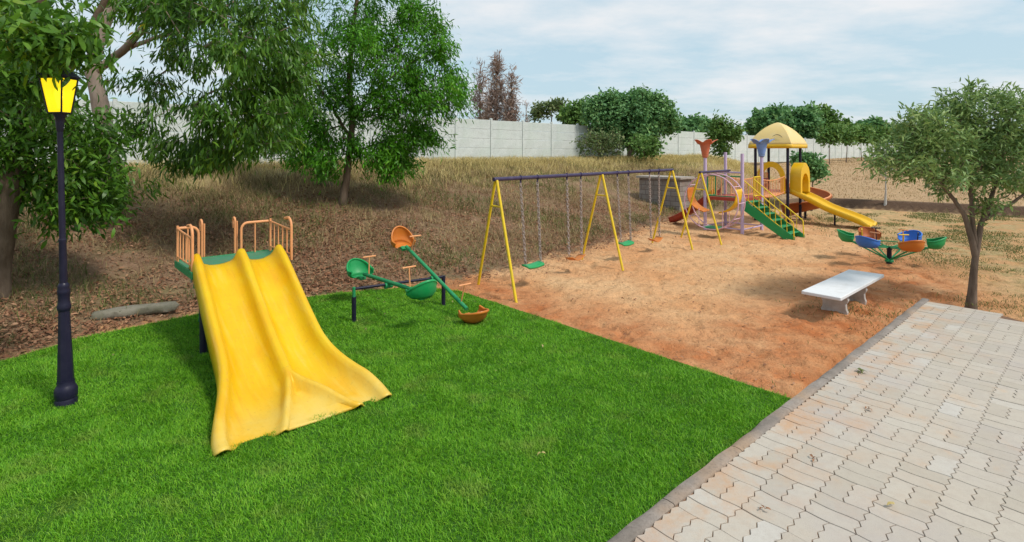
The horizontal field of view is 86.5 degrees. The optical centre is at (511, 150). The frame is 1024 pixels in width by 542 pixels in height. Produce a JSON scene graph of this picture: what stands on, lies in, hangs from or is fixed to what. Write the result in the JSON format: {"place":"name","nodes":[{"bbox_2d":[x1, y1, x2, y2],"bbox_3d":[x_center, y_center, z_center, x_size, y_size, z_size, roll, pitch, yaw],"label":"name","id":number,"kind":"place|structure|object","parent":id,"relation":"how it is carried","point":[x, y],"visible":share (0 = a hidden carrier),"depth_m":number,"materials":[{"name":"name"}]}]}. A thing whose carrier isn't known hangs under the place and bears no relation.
{"place":"outdoors","nodes":[
{"label":"outdoors","id":0,"kind":"place"},
{"bbox_2d":[0,159,763,360],"bbox_3d":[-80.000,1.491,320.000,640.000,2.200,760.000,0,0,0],"label":"bank","id":1,"kind":"structure","parent":0,"point":[122,263],"depth_m":12.04,"materials":[{"name":"brown soil"}]},
{"bbox_2d":[0,0,149,301],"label":"shade tree","id":2,"kind":"object","parent":1,"relation":"on","point":[36,38],"visible":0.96,"depth_m":7.85,"materials":[{"name":"green plant"}]},
{"bbox_2d":[89,301,178,320],"bbox_3d":[-5.617,2.388,8.121,1.120,0.184,0.269,0,0,-30],"label":"log","id":3,"kind":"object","parent":1,"relation":"on","point":[147,309],"depth_m":8.04,"materials":[{"name":"grey wood"}]},
{"bbox_2d":[38,0,336,223],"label":"shade tree","id":4,"kind":"object","parent":1,"relation":"on","point":[185,19],"visible":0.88,"depth_m":10.13,"materials":[{"name":"green plant"}]},
{"bbox_2d":[194,3,334,186],"bbox_3d":[-7.217,-1.743,16.027,4.621,5.898,3.304,0,0,0],"label":"shade tree","id":5,"kind":"object","parent":1,"relation":"on","point":[273,156],"visible":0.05,"depth_m":15.90,"materials":[{"name":"green plant"}]},
{"bbox_2d":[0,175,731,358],"bbox_3d":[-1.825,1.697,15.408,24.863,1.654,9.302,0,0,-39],"label":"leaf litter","id":6,"kind":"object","parent":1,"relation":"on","point":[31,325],"visible":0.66,"depth_m":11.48,"materials":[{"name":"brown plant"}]},
{"bbox_2d":[266,0,481,205],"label":"shade tree","id":7,"kind":"object","parent":1,"relation":"on","point":[393,153],"visible":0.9,"depth_m":14.07,"materials":[{"name":"green plant"}]},
{"bbox_2d":[0,157,782,350],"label":"dry stalks","id":8,"kind":"object","parent":1,"relation":"on","point":[550,194],"visible":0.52,"depth_m":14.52,"materials":[{"name":"beige plant"}]},
{"bbox_2d":[1,99,949,166],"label":"boundary wall","id":9,"kind":"structure","parent":1,"relation":"on","point":[503,136],"depth_m":31.33,"materials":[{"name":"white concrete"}]},
{"bbox_2d":[468,57,490,118],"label":"casuarina tree","id":10,"kind":"object","parent":1,"relation":"on","point":[480,95],"visible":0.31,"depth_m":43.85,"materials":[{"name":"brown plant"}]},
{"bbox_2d":[480,49,516,138],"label":"casuarina tree","id":11,"kind":"object","parent":1,"relation":"on","point":[494,105],"visible":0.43,"depth_m":41.74,"materials":[{"name":"brown plant"}]},
{"bbox_2d":[497,65,523,139],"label":"casuarina tree","id":12,"kind":"object","parent":1,"relation":"on","point":[511,112],"visible":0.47,"depth_m":40.89,"materials":[{"name":"brown plant"}]},
{"bbox_2d":[520,100,531,148],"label":"casuarina tree","id":13,"kind":"object","parent":1,"relation":"on","point":[526,120],"visible":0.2,"depth_m":59.90,"materials":[{"name":"brown plant"}]},
{"bbox_2d":[527,97,569,122],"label":"scrub tree","id":14,"kind":"object","parent":1,"relation":"on","point":[538,112],"visible":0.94,"depth_m":49.65,"materials":[{"name":"green plant"}]},
{"bbox_2d":[555,98,587,125],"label":"scrub tree","id":15,"kind":"object","parent":1,"relation":"on","point":[569,114],"visible":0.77,"depth_m":46.26,"materials":[{"name":"green plant"}]},
{"bbox_2d":[571,121,626,159],"bbox_3d":[5.157,-0.509,31.883,2.931,2.568,2.618,0,0,33],"label":"bush","id":16,"kind":"object","parent":1,"relation":"on","point":[602,140],"visible":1,"depth_m":31.81,"materials":[{"name":"green plant"}]},
{"bbox_2d":[576,83,686,158],"bbox_3d":[7.681,-1.739,35.025,6.739,5.271,4.501,0,0,-20],"label":"round tree","id":17,"kind":"object","parent":1,"relation":"on","point":[638,110],"visible":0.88,"depth_m":34.15,"materials":[{"name":"green plant"}]},
{"bbox_2d":[624,132,664,160],"bbox_3d":[7.546,-0.166,31.012,1.988,1.875,2.068,0,0,-39],"label":"bush","id":18,"kind":"object","parent":1,"relation":"on","point":[645,146],"visible":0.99,"depth_m":30.75,"materials":[{"name":"green plant"}]},
{"bbox_2d":[636,175,694,211],"bbox_3d":[6.366,2.069,22.646,1.100,2.045,2.100,0,0,-42],"label":"block hut","id":19,"kind":"object","parent":1,"relation":"on","point":[671,199],"visible":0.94,"depth_m":22.15,"materials":[{"name":"concrete"}]},
{"bbox_2d":[679,112,707,138],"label":"tree","id":20,"kind":"object","parent":1,"relation":"on","point":[695,123],"visible":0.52,"depth_m":73.81,"materials":[{"name":"green plant"}]},
{"bbox_2d":[703,115,710,132],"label":"tree","id":21,"kind":"object","parent":1,"relation":"on","point":[707,120],"visible":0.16,"depth_m":78.84,"materials":[{"name":"green plant"}]},
{"bbox_2d":[704,109,747,157],"bbox_3d":[14.076,-0.897,36.065,2.749,3.874,2.264,0,0,0],"label":"young tree","id":22,"kind":"object","parent":1,"relation":"on","point":[721,130],"visible":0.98,"depth_m":35.69,"materials":[{"name":"green plant"}]},
{"bbox_2d":[0,286,790,541],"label":"lawn","id":23,"kind":"structure","parent":0,"point":[132,517],"depth_m":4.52,"materials":[{"name":"plant"}]},
{"bbox_2d":[37,59,80,407],"bbox_3d":[-4.438,0.780,5.368,0.243,3.480,0.243,-1,0,-3],"label":"street lamp","id":24,"kind":"object","parent":23,"relation":"on","point":[59,104],"visible":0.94,"depth_m":5.34,"materials":[{"name":"black metal"}]},
{"bbox_2d":[174,216,391,456],"bbox_3d":[-3.147,1.761,6.464,1.673,1.680,4.113,0,0,-42],"label":"double slide","id":25,"kind":"object","parent":23,"relation":"on","point":[280,362],"visible":1,"depth_m":5.96,"materials":[{"name":"yellow plastic"}]},
{"bbox_2d":[352,275,444,321],"bbox_3d":[-1.710,2.285,8.380,1.537,0.590,0.064,0,0,-36],"label":"seesaw stand","id":26,"kind":"object","parent":23,"relation":"on","point":[442,277],"visible":0.81,"depth_m":8.15,"materials":[{"name":"blue paint"}]},
{"bbox_2d":[346,255,436,299],"bbox_3d":[-1.880,1.876,8.262,0.453,0.418,2.300,0,-1,-42],"label":"seesaw","id":27,"kind":"object","parent":26,"relation":"on","point":[359,269],"visible":1,"depth_m":8.20,"materials":[{"name":"green paint"}]},
{"bbox_2d":[390,226,488,323],"bbox_3d":[-1.212,1.889,8.660,0.453,0.418,2.580,0,22,-42],"label":"seesaw","id":28,"kind":"object","parent":26,"relation":"on","point":[402,238],"visible":0.99,"depth_m":8.78,"materials":[{"name":"green paint"}]},
{"bbox_2d":[27,152,776,215],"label":"tall dry grass","id":29,"kind":"structure","parent":0,"point":[699,159],"depth_m":26.45,"materials":[{"name":"beige plant"}]},
{"bbox_2d":[29,207,1023,397],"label":"sand","id":30,"kind":"structure","parent":0,"point":[771,316],"depth_m":9.91,"materials":[{"name":"sand"}]},
{"bbox_2d":[477,168,693,302],"bbox_3d":[1.978,1.538,12.036,1.466,2.182,7.081,0,0,43],"label":"swing set","id":31,"kind":"object","parent":30,"relation":"on","point":[537,177],"visible":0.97,"depth_m":11.46,"materials":[{"name":"yellow paint"}]},
{"bbox_2d":[519,182,544,268],"bbox_3d":[0.388,1.382,10.214,0.230,1.611,0.542,0,0,43],"label":"swing","id":32,"kind":"object","parent":31,"relation":"hanging from","point":[536,264],"visible":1,"depth_m":10.14,"materials":[{"name":"metal"}]},
{"bbox_2d":[565,179,584,260],"bbox_3d":[1.315,1.428,11.270,0.193,1.701,0.535,0,0,43],"label":"swing","id":33,"kind":"object","parent":31,"relation":"hanging from","point":[580,256],"visible":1,"depth_m":11.32,"materials":[{"name":"metal"}]},
{"bbox_2d":[616,176,633,245],"bbox_3d":[2.640,1.384,12.625,0.211,1.614,0.541,0,0,43],"label":"swing","id":34,"kind":"object","parent":31,"relation":"hanging from","point":[627,243],"visible":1,"depth_m":12.58,"materials":[{"name":"metal"}]},
{"bbox_2d":[647,174,662,241],"bbox_3d":[3.617,1.436,13.736,0.193,1.718,0.532,0,0,43],"label":"swing","id":35,"kind":"object","parent":31,"relation":"hanging from","point":[657,239],"visible":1,"depth_m":13.79,"materials":[{"name":"metal"}]},
{"bbox_2d":[418,219,989,389],"bbox_3d":[6.363,2.488,14.537,18.434,0.066,8.712,0,0,-42],"label":"sand debris","id":36,"kind":"object","parent":30,"relation":"on","point":[701,279],"visible":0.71,"depth_m":10.85,"materials":[{"name":"brown sand"}]},
{"bbox_2d":[607,298,928,541],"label":"kerb","id":37,"kind":"structure","parent":30,"relation":"on","point":[639,525],"depth_m":4.44,"materials":[{"name":"concrete"}]},
{"bbox_2d":[668,122,876,244],"bbox_3d":[8.496,0.797,17.933,8.175,3.663,4.307,0,0,-23],"label":"play structure","id":38,"kind":"object","parent":30,"relation":"on","point":[777,135],"visible":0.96,"depth_m":18.19,"materials":[{"name":"purple paint"}]},
{"bbox_2d":[789,150,831,210],"bbox_3d":[12.530,1.214,23.031,1.925,2.876,1.587,0,0,0],"label":"bush","id":39,"kind":"object","parent":30,"relation":"on","point":[818,168],"visible":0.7,"depth_m":22.75,"materials":[{"name":"green plant"}]},
{"bbox_2d":[801,270,883,314],"bbox_3d":[5.380,2.328,8.780,2.220,0.425,0.540,0,0,-42],"label":"bench","id":40,"kind":"object","parent":30,"relation":"on","point":[838,292],"visible":0.87,"depth_m":8.53,"materials":[{"name":"white concrete"}]},
{"bbox_2d":[837,227,946,263],"bbox_3d":[8.460,2.193,12.200,1.880,0.813,2.021,0,0,0],"label":"merry go round","id":41,"kind":"object","parent":30,"relation":"on","point":[912,242],"visible":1,"depth_m":12.00,"materials":[{"name":"blue paint"}]},
{"bbox_2d":[761,212,1023,386],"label":"sparse grass","id":42,"kind":"structure","parent":30,"relation":"on","point":[925,216],"depth_m":14.85,"materials":[{"name":"plant"}]},
{"bbox_2d":[851,75,1023,309],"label":"young tree","id":43,"kind":"object","parent":30,"relation":"on","point":[965,138],"visible":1,"depth_m":8.58,"materials":[{"name":"green plant"}]},
{"bbox_2d":[51,0,1023,149],"label":"sky","id":44,"kind":"structure","parent":0,"point":[859,58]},
{"bbox_2d":[684,172,745,229],"bbox_3d":[5.930,1.464,15.970,1.638,1.669,0.518,0,0,43],"label":"cage swing","id":45,"kind":"object","parent":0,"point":[699,207],"visible":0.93,"depth_m":15.86,"materials":[{"name":"pink paint"}]},
{"bbox_2d":[633,300,1023,541],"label":"pavement","id":46,"kind":"structure","parent":0,"point":[964,366],"depth_m":4.30,"materials":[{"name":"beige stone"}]},
{"bbox_2d":[735,152,1023,217],"bbox_3d":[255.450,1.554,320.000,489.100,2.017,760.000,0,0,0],"label":"field","id":47,"kind":"structure","parent":0,"point":[915,204],"depth_m":25.60,"materials":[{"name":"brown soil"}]},
{"bbox_2d":[742,102,795,135],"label":"tree","id":48,"kind":"object","parent":47,"relation":"on","point":[758,121],"visible":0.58,"depth_m":68.98,"materials":[{"name":"green plant"}]},
{"bbox_2d":[770,100,825,138],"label":"tree","id":49,"kind":"object","parent":47,"relation":"on","point":[806,122],"visible":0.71,"depth_m":64.77,"materials":[{"name":"green plant"}]},
{"bbox_2d":[815,121,846,163],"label":"sapling","id":50,"kind":"object","parent":47,"relation":"on","point":[832,134],"visible":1,"depth_m":51.69,"materials":[{"name":"green plant"}]},
{"bbox_2d":[816,102,849,137],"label":"tree","id":51,"kind":"object","parent":47,"relation":"on","point":[830,116],"visible":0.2,"depth_m":68.75,"materials":[{"name":"green plant"}]},
{"bbox_2d":[838,125,862,162],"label":"sapling","id":52,"kind":"object","parent":47,"relation":"on","point":[851,133],"visible":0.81,"depth_m":55.53,"materials":[{"name":"green plant"}]},
{"bbox_2d":[841,117,859,145],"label":"tree","id":53,"kind":"object","parent":47,"relation":"on","point":[845,120],"visible":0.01,"depth_m":83.46,"materials":[{"name":"green plant"}]},
{"bbox_2d":[850,123,876,159],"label":"sapling","id":54,"kind":"object","parent":47,"relation":"on","point":[866,132],"visible":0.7,"depth_m":59.55,"materials":[{"name":"green plant"}]},
{"bbox_2d":[850,115,889,142],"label":"tree","id":55,"kind":"object","parent":47,"relation":"on","point":[877,121],"visible":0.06,"depth_m":90.79,"materials":[{"name":"green plant"}]},
{"bbox_2d":[871,125,891,144],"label":"sapling","id":56,"kind":"object","parent":47,"relation":"on","point":[879,132],"visible":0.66,"depth_m":62.52,"materials":[{"name":"green plant"}]},
{"bbox_2d":[868,159,896,205],"bbox_3d":[16.167,1.227,23.473,1.380,2.341,1.342,0,0,-33],"label":"sapling","id":57,"kind":"object","parent":47,"relation":"on","point":[885,199],"visible":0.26,"depth_m":23.40,"materials":[{"name":"green plant"}]},
{"bbox_2d":[884,121,899,142],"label":"tree","id":58,"kind":"object","parent":47,"relation":"on","point":[891,134],"visible":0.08,"depth_m":96.04,"materials":[{"name":"green plant"}]}
]}

